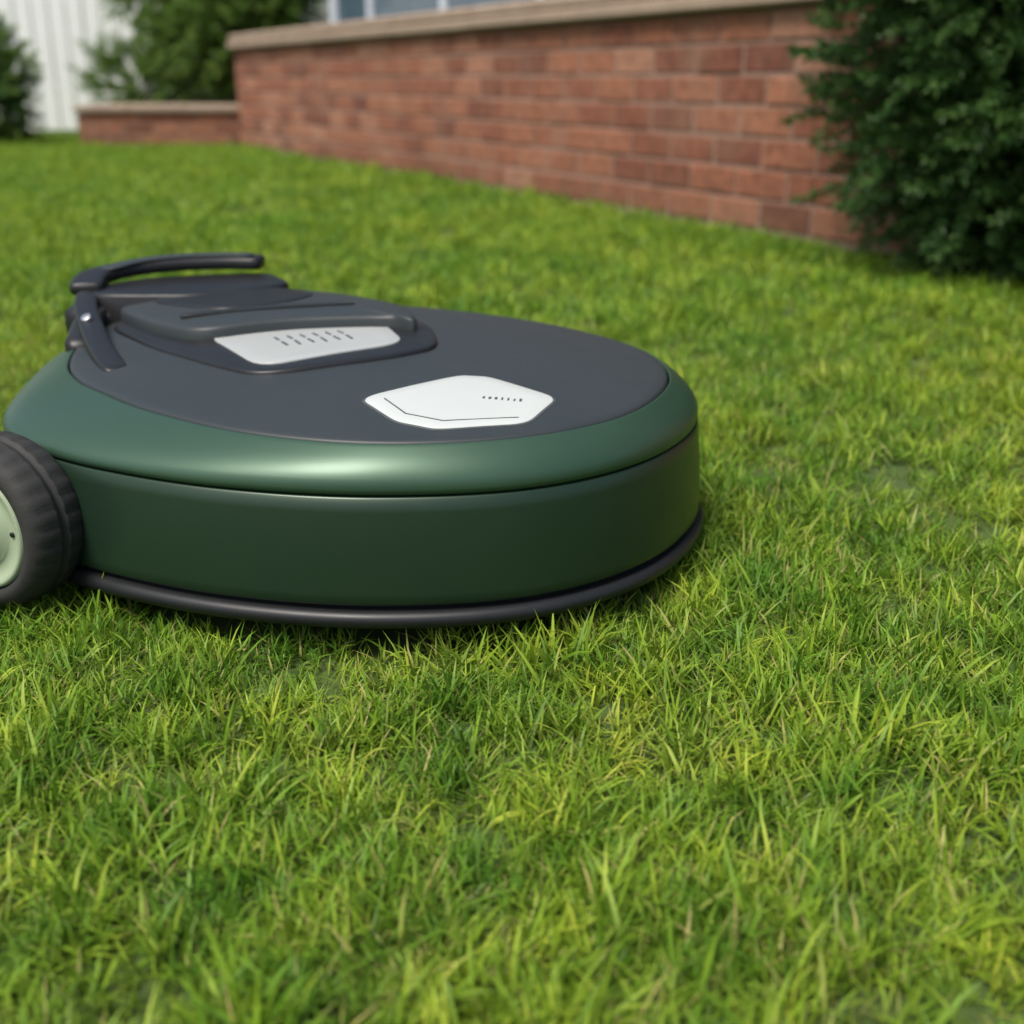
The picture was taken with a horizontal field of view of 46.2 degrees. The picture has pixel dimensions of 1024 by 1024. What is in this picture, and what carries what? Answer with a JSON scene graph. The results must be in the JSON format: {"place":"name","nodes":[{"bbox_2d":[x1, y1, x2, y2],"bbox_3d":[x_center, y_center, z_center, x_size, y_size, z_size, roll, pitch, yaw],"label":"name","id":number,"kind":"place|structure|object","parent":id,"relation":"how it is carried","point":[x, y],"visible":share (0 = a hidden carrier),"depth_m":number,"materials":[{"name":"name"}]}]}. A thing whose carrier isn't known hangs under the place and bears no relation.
{"place":"outdoors","nodes":[
{"label":"outdoors","id":0,"kind":"place"},
{"bbox_2d":[46,0,326,101],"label":"garden tree","id":1,"kind":"object","parent":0,"point":[135,14],"visible":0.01,"depth_m":14.63,"materials":[{"name":"green plant"}]},
{"bbox_2d":[0,92,1023,1023],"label":"lawn","id":2,"kind":"structure","parent":0,"point":[378,636],"depth_m":0.91,"materials":[{"name":"plant"}]},
{"bbox_2d":[0,11,45,142],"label":"garden shrub","id":3,"kind":"object","parent":2,"relation":"on","point":[13,98],"visible":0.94,"depth_m":9.14,"materials":[{"name":"green plant"}]},
{"bbox_2d":[65,29,210,104],"bbox_3d":[-3.162,-3.678,10.295,1.190,0.960,0.827,0,20,0],"label":"garden shrub","id":4,"kind":"object","parent":2,"relation":"on","point":[115,60],"visible":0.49,"depth_m":10.11,"materials":[{"name":"green plant"}]},
{"bbox_2d":[72,103,240,146],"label":"brick wall","id":5,"kind":"structure","parent":2,"relation":"on","point":[155,123],"depth_m":8.93,"materials":[{"name":"brick"}]},
{"bbox_2d":[0,0,329,129],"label":"white fence","id":6,"kind":"object","parent":2,"relation":"on","point":[83,20],"visible":0.17,"depth_m":10.44,"materials":[{"name":"white wood"}]},
{"bbox_2d":[101,0,327,103],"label":"tree","id":7,"kind":"object","parent":2,"relation":"on","point":[207,28],"visible":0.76,"depth_m":9.47,"materials":[{"name":"green plant"}]},
{"bbox_2d":[0,252,703,628],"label":"robot lawn mower","id":8,"kind":"object","parent":2,"relation":"on","point":[268,448],"visible":1,"depth_m":1.06,"materials":[{"name":"green plastic"}]},
{"bbox_2d":[329,0,523,22],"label":"conservatory","id":9,"kind":"object","parent":2,"relation":"on","point":[345,10],"depth_m":7.58,"materials":[{"name":"white glass"}]},
{"bbox_2d":[234,0,1023,264],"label":"bricks","id":10,"kind":"object","parent":2,"relation":"on","point":[787,90],"visible":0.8,"depth_m":4.63,"materials":[{"name":"red brick"}]},
{"bbox_2d":[235,1,1023,274],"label":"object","id":11,"kind":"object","parent":2,"relation":"on","point":[743,73],"visible":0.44,"depth_m":4.54,"materials":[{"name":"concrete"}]},
{"bbox_2d":[227,0,861,48],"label":"coping","id":12,"kind":"object","parent":11,"relation":"on","point":[524,13],"visible":0.87,"depth_m":5.14,"materials":[{"name":"stone"}]},
{"bbox_2d":[777,0,1023,288],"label":"evergreen shrub","id":13,"kind":"object","parent":2,"relation":"on","point":[944,65],"visible":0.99,"depth_m":2.81,"materials":[{"name":"green plant"}]}
]}

